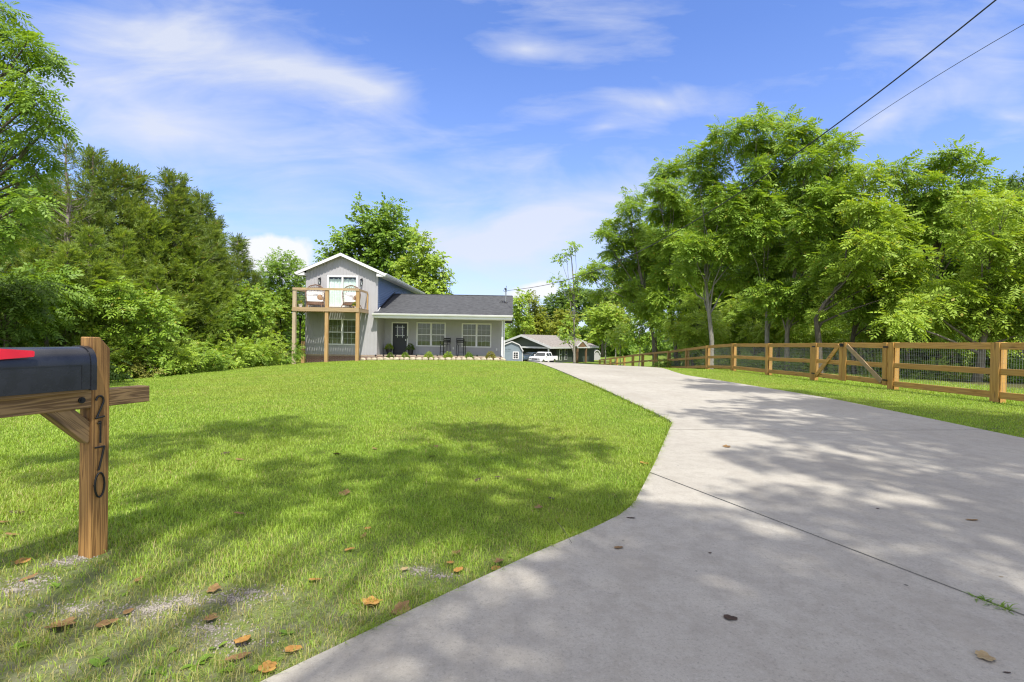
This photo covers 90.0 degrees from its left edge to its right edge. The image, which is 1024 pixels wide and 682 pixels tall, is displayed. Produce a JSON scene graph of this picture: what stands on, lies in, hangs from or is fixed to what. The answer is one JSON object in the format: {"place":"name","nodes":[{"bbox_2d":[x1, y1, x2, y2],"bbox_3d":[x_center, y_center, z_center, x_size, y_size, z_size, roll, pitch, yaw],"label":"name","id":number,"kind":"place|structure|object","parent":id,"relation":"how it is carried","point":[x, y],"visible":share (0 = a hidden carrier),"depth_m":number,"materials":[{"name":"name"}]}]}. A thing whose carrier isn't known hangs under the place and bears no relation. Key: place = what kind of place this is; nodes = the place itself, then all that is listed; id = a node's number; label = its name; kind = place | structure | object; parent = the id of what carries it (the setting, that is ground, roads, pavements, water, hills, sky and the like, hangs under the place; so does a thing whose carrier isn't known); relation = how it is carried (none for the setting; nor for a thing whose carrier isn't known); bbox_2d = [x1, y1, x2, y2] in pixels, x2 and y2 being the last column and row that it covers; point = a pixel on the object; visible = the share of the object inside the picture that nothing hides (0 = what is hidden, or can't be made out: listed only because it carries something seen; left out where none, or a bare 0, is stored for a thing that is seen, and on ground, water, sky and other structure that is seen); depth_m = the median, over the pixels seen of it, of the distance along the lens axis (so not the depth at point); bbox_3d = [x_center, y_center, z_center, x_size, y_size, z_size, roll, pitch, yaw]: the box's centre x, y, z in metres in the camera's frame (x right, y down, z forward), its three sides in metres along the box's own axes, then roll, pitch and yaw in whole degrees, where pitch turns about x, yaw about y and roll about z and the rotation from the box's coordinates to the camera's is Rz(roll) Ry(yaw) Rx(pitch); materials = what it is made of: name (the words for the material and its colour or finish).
{"place":"outdoors","nodes":[
{"label":"outdoors","id":0,"kind":"place"},
{"bbox_2d":[0,555,459,666],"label":"gravel","id":1,"kind":"structure","parent":0,"point":[211,628],"depth_m":2.21,"materials":[{"name":"grey gravel"}]},
{"bbox_2d":[0,346,1023,681],"bbox_3d":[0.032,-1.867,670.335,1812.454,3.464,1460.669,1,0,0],"label":"ground","id":2,"kind":"structure","parent":0,"point":[68,666],"depth_m":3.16,"materials":[{"name":"green plant"}]},
{"bbox_2d":[0,217,29,320],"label":"cedar tree","id":3,"kind":"object","parent":2,"relation":"on","point":[16,263],"visible":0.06,"depth_m":18.97,"materials":[{"name":"green plant"}]},
{"bbox_2d":[0,255,70,346],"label":"broadleaf tree","id":4,"kind":"object","parent":2,"relation":"on","point":[15,308],"visible":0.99,"depth_m":14.61,"materials":[{"name":"green plant"}]},
{"bbox_2d":[0,173,74,267],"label":"cedar tree","id":5,"kind":"object","parent":2,"relation":"on","point":[58,199],"visible":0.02,"depth_m":21.44,"materials":[{"name":"green plant"}]},
{"bbox_2d":[3,239,77,346],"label":"cedar tree","id":6,"kind":"object","parent":2,"relation":"on","point":[35,251],"visible":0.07,"depth_m":17.49,"materials":[{"name":"green plant"}]},
{"bbox_2d":[0,0,83,270],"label":"walnut tree","id":7,"kind":"object","parent":2,"relation":"on","point":[24,98],"visible":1,"depth_m":11.26,"materials":[{"name":"green plant"}]},
{"bbox_2d":[0,259,95,346],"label":"broadleaf tree","id":8,"kind":"object","parent":2,"relation":"on","point":[53,277],"visible":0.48,"depth_m":16.20,"materials":[{"name":"green plant"}]},
{"bbox_2d":[0,137,134,339],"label":"cedar tree","id":9,"kind":"object","parent":2,"relation":"on","point":[66,230],"visible":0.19,"depth_m":19.83,"materials":[{"name":"green plant"}]},
{"bbox_2d":[0,337,148,558],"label":"mailbox","id":10,"kind":"object","parent":2,"relation":"on","point":[58,387],"visible":0.98,"depth_m":2.58,"materials":[{"name":"brown wood"}]},
{"bbox_2d":[28,240,133,365],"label":"cedar tree","id":11,"kind":"object","parent":2,"relation":"on","point":[69,250],"visible":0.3,"depth_m":17.27,"materials":[{"name":"green plant"}]},
{"bbox_2d":[39,143,145,285],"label":"cedar tree","id":12,"kind":"object","parent":2,"relation":"on","point":[105,215],"visible":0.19,"depth_m":21.66,"materials":[{"name":"green plant"}]},
{"bbox_2d":[42,224,146,373],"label":"cedar tree","id":13,"kind":"object","parent":2,"relation":"on","point":[91,246],"visible":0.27,"depth_m":18.29,"materials":[{"name":"green plant"}]},
{"bbox_2d":[65,342,133,381],"bbox_3d":[-13.228,0.867,15.678,2.680,1.740,2.362,1,0,0],"label":"bush","id":14,"kind":"object","parent":2,"relation":"on","point":[113,372],"visible":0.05,"depth_m":16.13,"materials":[{"name":"green plant"}]},
{"bbox_2d":[33,159,184,307],"bbox_3d":[-18.511,-3.280,23.669,7.183,10.383,6.671,1,0,-1],"label":"cedar tree","id":15,"kind":"object","parent":2,"relation":"on","point":[128,202],"visible":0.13,"depth_m":23.15,"materials":[{"name":"green plant"}]},
{"bbox_2d":[73,260,147,369],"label":"cedar tree","id":16,"kind":"object","parent":2,"relation":"on","point":[105,270],"visible":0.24,"depth_m":18.38,"materials":[{"name":"green plant"}]},
{"bbox_2d":[77,272,152,353],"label":"broadleaf tree","id":17,"kind":"object","parent":2,"relation":"on","point":[119,307],"visible":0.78,"depth_m":18.10,"materials":[{"name":"green plant"}]},
{"bbox_2d":[104,224,166,361],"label":"cedar tree","id":18,"kind":"object","parent":2,"relation":"on","point":[129,265],"visible":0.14,"depth_m":21.03,"materials":[{"name":"green plant"}]},
{"bbox_2d":[104,163,174,370],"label":"cedar tree","id":19,"kind":"object","parent":2,"relation":"on","point":[144,187],"visible":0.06,"depth_m":24.71,"materials":[{"name":"green plant"}]},
{"bbox_2d":[110,352,171,379],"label":"bush","id":20,"kind":"object","parent":2,"relation":"on","point":[138,362],"visible":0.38,"depth_m":18.82,"materials":[{"name":"green plant"}]},
{"bbox_2d":[123,347,181,377],"bbox_3d":[-13.937,0.923,19.485,2.481,1.605,2.290,1,0,0],"label":"bush","id":21,"kind":"object","parent":2,"relation":"on","point":[167,366],"visible":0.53,"depth_m":19.26,"materials":[{"name":"green plant"}]},
{"bbox_2d":[117,280,191,360],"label":"broadleaf tree","id":22,"kind":"object","parent":2,"relation":"on","point":[151,315],"visible":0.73,"depth_m":19.44,"materials":[{"name":"green plant"}]},
{"bbox_2d":[136,263,202,356],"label":"cedar tree","id":23,"kind":"object","parent":2,"relation":"on","point":[158,275],"visible":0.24,"depth_m":21.45,"materials":[{"name":"green plant"}]},
{"bbox_2d":[138,337,201,375],"bbox_3d":[-13.681,0.746,20.246,2.390,1.849,1.994,1,0,-35],"label":"bush","id":24,"kind":"object","parent":2,"relation":"on","point":[177,357],"visible":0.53,"depth_m":20.25,"materials":[{"name":"green plant"}]},
{"bbox_2d":[113,202,235,350],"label":"cedar tree","id":25,"kind":"object","parent":2,"relation":"on","point":[154,217],"visible":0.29,"depth_m":23.75,"materials":[{"name":"green plant"}]},
{"bbox_2d":[131,166,236,357],"bbox_3d":[-16.866,-3.363,24.745,6.782,10.373,6.111,1,0,31],"label":"cedar tree","id":26,"kind":"object","parent":2,"relation":"on","point":[175,193],"visible":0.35,"depth_m":24.81,"materials":[{"name":"green plant"}]},
{"bbox_2d":[151,336,227,372],"bbox_3d":[-13.441,0.751,21.305,2.990,1.904,1.711,1,0,-17],"label":"bush","id":27,"kind":"object","parent":2,"relation":"on","point":[203,369],"visible":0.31,"depth_m":21.39,"materials":[{"name":"green plant"}]},
{"bbox_2d":[158,182,235,349],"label":"cedar tree","id":28,"kind":"object","parent":2,"relation":"on","point":[203,228],"visible":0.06,"depth_m":26.12,"materials":[{"name":"green plant"}]},
{"bbox_2d":[163,242,243,362],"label":"cedar tree","id":29,"kind":"object","parent":2,"relation":"on","point":[206,272],"visible":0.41,"depth_m":24.74,"materials":[{"name":"green plant"}]},
{"bbox_2d":[182,346,237,371],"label":"bush","id":30,"kind":"object","parent":2,"relation":"on","point":[220,366],"visible":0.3,"depth_m":22.17,"materials":[{"name":"green plant"}]},
{"bbox_2d":[190,188,241,282],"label":"cedar tree","id":31,"kind":"object","parent":2,"relation":"on","point":[205,201],"visible":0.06,"depth_m":27.98,"materials":[{"name":"green plant"}]},
{"bbox_2d":[185,330,255,369],"bbox_3d":[-13.538,0.547,23.454,3.149,2.135,2.798,1,0,0],"label":"bush","id":32,"kind":"object","parent":2,"relation":"on","point":[237,360],"visible":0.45,"depth_m":23.66,"materials":[{"name":"green plant"}]},
{"bbox_2d":[192,296,252,342],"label":"broadleaf tree","id":33,"kind":"object","parent":2,"relation":"on","point":[234,323],"visible":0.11,"depth_m":26.09,"materials":[{"name":"green plant"}]},
{"bbox_2d":[198,221,252,367],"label":"cedar tree","id":34,"kind":"object","parent":2,"relation":"on","point":[225,261],"visible":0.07,"depth_m":27.36,"materials":[{"name":"green plant"}]},
{"bbox_2d":[187,332,272,367],"bbox_3d":[-13.651,0.661,24.712,3.872,2.215,2.662,1,0,-25],"label":"bush","id":35,"kind":"object","parent":2,"relation":"on","point":[258,357],"visible":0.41,"depth_m":24.99,"materials":[{"name":"green plant"}]},
{"bbox_2d":[208,270,263,347],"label":"cedar tree","id":36,"kind":"object","parent":2,"relation":"on","point":[227,283],"visible":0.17,"depth_m":26.76,"materials":[{"name":"green plant"}]},
{"bbox_2d":[209,214,262,342],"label":"cedar tree","id":37,"kind":"object","parent":2,"relation":"on","point":[221,219],"visible":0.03,"depth_m":30.06,"materials":[{"name":"green plant"}]},
{"bbox_2d":[226,232,274,339],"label":"cedar tree","id":38,"kind":"object","parent":2,"relation":"on","point":[239,243],"visible":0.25,"depth_m":32.63,"materials":[{"name":"green plant"}]},
{"bbox_2d":[230,280,286,351],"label":"broadleaf tree","id":39,"kind":"object","parent":2,"relation":"on","point":[252,300],"visible":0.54,"depth_m":27.76,"materials":[{"name":"green plant"}]},
{"bbox_2d":[232,327,289,366],"bbox_3d":[-13.168,0.469,26.463,3.138,2.412,2.716,1,0,0],"label":"bush","id":40,"kind":"object","parent":2,"relation":"on","point":[274,349],"visible":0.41,"depth_m":26.21,"materials":[{"name":"green plant"}]},
{"bbox_2d":[242,271,280,343],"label":"cedar tree","id":41,"kind":"object","parent":2,"relation":"on","point":[256,278],"visible":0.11,"depth_m":31.90,"materials":[{"name":"green plant"}]},
{"bbox_2d":[246,339,305,365],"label":"bush","id":42,"kind":"object","parent":2,"relation":"on","point":[287,360],"visible":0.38,"depth_m":28.26,"materials":[{"name":"green plant"}]},
{"bbox_2d":[256,246,306,348],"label":"broadleaf tree","id":43,"kind":"object","parent":2,"relation":"on","point":[280,269],"visible":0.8,"depth_m":35.32,"materials":[{"name":"green plant"}]},
{"bbox_2d":[264,282,300,351],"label":"broadleaf tree","id":44,"kind":"object","parent":2,"relation":"on","point":[284,317],"visible":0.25,"depth_m":35.55,"materials":[{"name":"green plant"}]},
{"bbox_2d":[13,480,592,675],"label":"broadleaf weeds","id":45,"kind":"object","parent":2,"relation":"on","point":[103,660],"visible":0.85,"depth_m":1.85,"materials":[{"name":"green plant"}]},
{"bbox_2d":[312,191,428,280],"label":"oak tree","id":46,"kind":"object","parent":2,"relation":"on","point":[380,244],"visible":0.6,"depth_m":53.55,"materials":[{"name":"green plant"}]},
{"bbox_2d":[294,253,512,362],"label":"house","id":47,"kind":"structure","parent":2,"relation":"on","point":[400,316],"depth_m":32.75,"materials":[{"name":"grey paint"}]},
{"bbox_2d":[292,287,368,363],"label":"balcony","id":48,"kind":"structure","parent":47,"relation":"attached to","point":[327,310],"depth_m":30.40,"materials":[{"name":"brown wood"}]},
{"bbox_2d":[305,284,324,306],"bbox_3d":[-12.175,-2.767,31.744,1.219,1.508,0.961,1,0,-8],"label":"egg chair","id":49,"kind":"object","parent":48,"relation":"on","point":[312,299],"visible":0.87,"depth_m":31.81,"materials":[{"name":"white fabric"}]},
{"bbox_2d":[329,319,355,344],"bbox_3d":[-10.787,-0.578,32.561,1.910,1.655,0.194,1,0,0],"label":"window","id":50,"kind":"structure","parent":47,"relation":"in","point":[341,331],"depth_m":32.59,"materials":[{"name":"clear glass"}]},
{"bbox_2d":[327,275,357,306],"bbox_3d":[-10.762,-3.151,32.604,1.950,2.010,0.314,1,0,0],"label":"sliding door","id":51,"kind":"structure","parent":47,"relation":"in","point":[333,281],"depth_m":32.60,"materials":[{"name":"white glass"}]},
{"bbox_2d":[393,323,406,353],"bbox_3d":[-7.538,-0.161,34.433,0.958,2.059,0.105,1,0,0],"label":"door","id":52,"kind":"structure","parent":47,"relation":"in","point":[399,329],"depth_m":34.44,"materials":[{"name":"black paint"}]},
{"bbox_2d":[416,322,445,346],"bbox_3d":[-5.438,-0.442,34.461,1.970,1.625,0.194,1,0,0],"label":"window","id":53,"kind":"structure","parent":47,"relation":"in","point":[430,334],"depth_m":34.49,"materials":[{"name":"clear glass"}]},
{"bbox_2d":[461,323,491,347],"bbox_3d":[-2.384,-0.379,34.462,2.000,1.625,0.194,1,0,0],"label":"window","id":54,"kind":"structure","parent":47,"relation":"in","point":[478,335],"depth_m":34.49,"materials":[{"name":"clear glass"}]},
{"bbox_2d":[507,0,995,290],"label":"power cable","id":55,"kind":"object","parent":47,"relation":"attached to","point":[809,143],"visible":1,"depth_m":10.20,"materials":[{"name":"black rubber"}]},
{"bbox_2d":[387,219,457,294],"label":"maple tree","id":56,"kind":"object","parent":2,"relation":"on","point":[415,273],"visible":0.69,"depth_m":50.43,"materials":[{"name":"green plant"}]},
{"bbox_2d":[0,261,1018,373],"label":"wood","id":57,"kind":"object","parent":2,"relation":"on","point":[632,350],"visible":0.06,"depth_m":49.33,"materials":[{"name":"green plant"}]},
{"bbox_2d":[504,341,522,360],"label":"barn shed","id":58,"kind":"structure","parent":2,"relation":"on","point":[513,351],"depth_m":68.01,"materials":[{"name":"blue"}]},
{"bbox_2d":[505,286,535,337],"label":"broadleaf tree","id":59,"kind":"object","parent":2,"relation":"on","point":[521,323],"visible":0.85,"depth_m":89.27,"materials":[{"name":"green plant"}]},
{"bbox_2d":[521,290,550,334],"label":"broadleaf tree","id":60,"kind":"object","parent":2,"relation":"on","point":[541,324],"visible":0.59,"depth_m":96.58,"materials":[{"name":"green plant"}]},
{"bbox_2d":[505,334,598,362],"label":"neighbour house","id":61,"kind":"structure","parent":2,"relation":"on","point":[554,346],"depth_m":81.12,"materials":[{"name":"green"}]},
{"bbox_2d":[536,284,589,334],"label":"broadleaf tree","id":62,"kind":"object","parent":2,"relation":"on","point":[560,301],"visible":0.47,"depth_m":122.66,"materials":[{"name":"green plant"}]},
{"bbox_2d":[546,308,580,337],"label":"broadleaf tree","id":63,"kind":"object","parent":2,"relation":"on","point":[557,315],"visible":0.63,"depth_m":95.11,"materials":[{"name":"green plant"}]},
{"bbox_2d":[546,241,585,362],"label":"slender tree","id":64,"kind":"object","parent":2,"relation":"on","point":[571,323],"visible":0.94,"depth_m":49.70,"materials":[{"name":"green plant"}]},
{"bbox_2d":[578,283,629,356],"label":"broadleaf tree","id":65,"kind":"object","parent":2,"relation":"on","point":[583,300],"visible":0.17,"depth_m":116.15,"materials":[{"name":"green plant"}]},
{"bbox_2d":[579,300,635,358],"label":"broadleaf tree","id":66,"kind":"object","parent":2,"relation":"on","point":[598,330],"visible":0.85,"depth_m":75.46,"materials":[{"name":"green plant"}]},
{"bbox_2d":[604,323,633,365],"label":"broadleaf tree","id":67,"kind":"object","parent":2,"relation":"on","point":[617,331],"visible":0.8,"depth_m":58.05,"materials":[{"name":"green plant"}]},
{"bbox_2d":[575,184,676,365],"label":"walnut tree","id":68,"kind":"object","parent":2,"relation":"on","point":[618,248],"visible":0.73,"depth_m":36.92,"materials":[{"name":"green plant"}]},
{"bbox_2d":[619,312,656,365],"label":"broadleaf tree","id":69,"kind":"object","parent":2,"relation":"on","point":[639,341],"visible":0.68,"depth_m":50.28,"materials":[{"name":"green plant"}]},
{"bbox_2d":[608,220,681,361],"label":"oak tree","id":70,"kind":"object","parent":2,"relation":"on","point":[637,275],"visible":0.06,"depth_m":51.47,"materials":[{"name":"green plant"}]},
{"bbox_2d":[634,154,710,364],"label":"walnut tree","id":71,"kind":"object","parent":2,"relation":"on","point":[672,208],"visible":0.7,"depth_m":32.42,"materials":[{"name":"green plant"}]},
{"bbox_2d":[644,288,707,365],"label":"sapling","id":72,"kind":"object","parent":2,"relation":"on","point":[673,309],"visible":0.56,"depth_m":32.25,"materials":[{"name":"green plant"}]},
{"bbox_2d":[660,292,736,368],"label":"sapling","id":73,"kind":"object","parent":2,"relation":"on","point":[688,336],"visible":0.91,"depth_m":30.29,"materials":[{"name":"green plant"}]},
{"bbox_2d":[599,343,818,379],"bbox_3d":[10.021,1.833,37.726,0.198,3.822,41.636,1,0,0],"label":"wooden fence","id":74,"kind":"object","parent":2,"relation":"on","point":[768,358],"visible":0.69,"depth_m":22.72,"materials":[{"name":"brown wood"}]},
{"bbox_2d":[811,343,842,380],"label":"gate","id":75,"kind":"structure","parent":74,"relation":"attached to","point":[828,360],"depth_m":16.14,"materials":[{"name":"brown wood"}]},
{"bbox_2d":[662,130,761,368],"bbox_3d":[10.306,-4.481,26.123,4.425,12.443,4.819,1,0,37],"label":"walnut tree","id":76,"kind":"object","parent":2,"relation":"on","point":[709,183],"visible":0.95,"depth_m":25.69,"materials":[{"name":"green plant"}]},
{"bbox_2d":[696,290,758,358],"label":"sapling","id":77,"kind":"object","parent":2,"relation":"on","point":[727,309],"visible":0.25,"depth_m":32.78,"materials":[{"name":"green plant"}]},
{"bbox_2d":[683,176,784,362],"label":"oak tree","id":78,"kind":"object","parent":2,"relation":"on","point":[714,296],"visible":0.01,"depth_m":47.00,"materials":[{"name":"green plant"}]},
{"bbox_2d":[715,288,780,354],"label":"sapling","id":79,"kind":"object","parent":2,"relation":"on","point":[745,311],"visible":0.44,"depth_m":31.03,"materials":[{"name":"green plant"}]},
{"bbox_2d":[702,102,815,343],"bbox_3d":[12.432,-5.103,25.177,6.694,13.917,4.372,1,0,-29],"label":"walnut tree","id":80,"kind":"object","parent":2,"relation":"on","point":[762,232],"visible":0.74,"depth_m":24.89,"materials":[{"name":"green plant"}]},
{"bbox_2d":[735,305,813,367],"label":"sapling","id":81,"kind":"object","parent":2,"relation":"on","point":[760,335],"visible":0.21,"depth_m":29.38,"materials":[{"name":"green plant"}]},
{"bbox_2d":[727,170,838,366],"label":"oak tree","id":82,"kind":"object","parent":2,"relation":"on","point":[779,189],"visible":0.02,"depth_m":43.55,"materials":[{"name":"green plant"}]},
{"bbox_2d":[762,353,805,371],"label":"bush","id":83,"kind":"object","parent":2,"relation":"on","point":[794,364],"visible":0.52,"depth_m":24.59,"materials":[{"name":"green plant"}]},
{"bbox_2d":[743,109,873,370],"bbox_3d":[14.334,-4.630,24.015,5.785,12.939,4.590,1,0,-22],"label":"walnut tree","id":84,"kind":"object","parent":2,"relation":"on","point":[816,198],"visible":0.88,"depth_m":23.81,"materials":[{"name":"green plant"}]},
{"bbox_2d":[769,303,847,369],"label":"sapling","id":85,"kind":"object","parent":2,"relation":"on","point":[792,335],"visible":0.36,"depth_m":28.22,"materials":[{"name":"green plant"}]},
{"bbox_2d":[796,303,865,370],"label":"sapling","id":86,"kind":"object","parent":2,"relation":"on","point":[826,349],"visible":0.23,"depth_m":27.77,"materials":[{"name":"green plant"}]},
{"bbox_2d":[831,307,910,367],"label":"sapling","id":87,"kind":"object","parent":2,"relation":"on","point":[861,335],"visible":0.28,"depth_m":24.09,"materials":[{"name":"green plant"}]},
{"bbox_2d":[802,153,943,372],"bbox_3d":[14.907,-2.976,20.880,5.398,9.699,4.004,1,0,0],"label":"walnut tree","id":88,"kind":"object","parent":2,"relation":"on","point":[880,226],"visible":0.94,"depth_m":20.90,"materials":[{"name":"green plant"}]},
{"bbox_2d":[824,256,954,374],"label":"walnut tree","id":89,"kind":"object","parent":2,"relation":"on","point":[857,316],"visible":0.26,"depth_m":22.38,"materials":[{"name":"green plant"}]},
{"bbox_2d":[858,313,933,359],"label":"sapling","id":90,"kind":"object","parent":2,"relation":"on","point":[875,340],"visible":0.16,"depth_m":23.28,"materials":[{"name":"green plant"}]},
{"bbox_2d":[853,189,953,372],"bbox_3d":[29.999,-4.295,39.363,12.973,14.581,7.574,1,1,-42],"label":"tree","id":91,"kind":"object","parent":2,"relation":"on","point":[906,357],"visible":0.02,"depth_m":37.52,"materials":[{"name":"green plant"}]},
{"bbox_2d":[866,134,1008,375],"bbox_3d":[18.436,-3.377,22.583,6.304,10.597,4.288,1,0,0],"label":"walnut tree","id":92,"kind":"object","parent":2,"relation":"on","point":[929,202],"visible":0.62,"depth_m":21.64,"materials":[{"name":"green plant"}]},
{"bbox_2d":[909,313,976,374],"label":"sapling","id":93,"kind":"object","parent":2,"relation":"on","point":[958,338],"visible":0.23,"depth_m":21.95,"materials":[{"name":"green plant"}]},
{"bbox_2d":[865,186,1023,381],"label":"walnut tree","id":94,"kind":"object","parent":2,"relation":"on","point":[1002,285],"visible":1,"depth_m":17.69,"materials":[{"name":"green plant"}]},
{"bbox_2d":[908,356,988,379],"bbox_3d":[17.267,1.186,20.178,3.157,1.250,1.895,1,0,0],"label":"bush","id":95,"kind":"object","parent":2,"relation":"on","point":[945,376],"visible":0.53,"depth_m":20.05,"materials":[{"name":"green plant"}]},
{"bbox_2d":[887,342,1023,402],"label":"wooden fence","id":96,"kind":"object","parent":2,"relation":"on","point":[998,371],"visible":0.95,"depth_m":11.22,"materials":[{"name":"brown wood"}]},
{"bbox_2d":[842,342,887,384],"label":"gate","id":97,"kind":"structure","parent":96,"relation":"attached to","point":[877,378],"depth_m":14.40,"materials":[{"name":"brown wood"}]},
{"bbox_2d":[957,313,1023,362],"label":"sapling","id":98,"kind":"object","parent":2,"relation":"on","point":[971,355],"visible":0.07,"depth_m":21.44,"materials":[{"name":"green plant"}]},
{"bbox_2d":[989,166,1023,360],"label":"oak tree","id":99,"kind":"object","parent":2,"relation":"on","point":[1011,183],"visible":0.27,"depth_m":34.95,"materials":[{"name":"green plant"}]},
{"bbox_2d":[0,0,1023,332],"label":"sky","id":100,"kind":"structure","parent":0,"point":[509,130],"materials":[{"name":"blue"}]},
{"bbox_2d":[260,361,1023,681],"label":"driveway","id":101,"kind":"structure","parent":0,"point":[816,565],"depth_m":2.58,"materials":[{"name":"concrete"}]},
{"bbox_2d":[529,352,557,362],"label":"pickup truck","id":102,"kind":"object","parent":101,"relation":"on","point":[542,356],"visible":0.79,"depth_m":73.03,"materials":[{"name":"white paint"}]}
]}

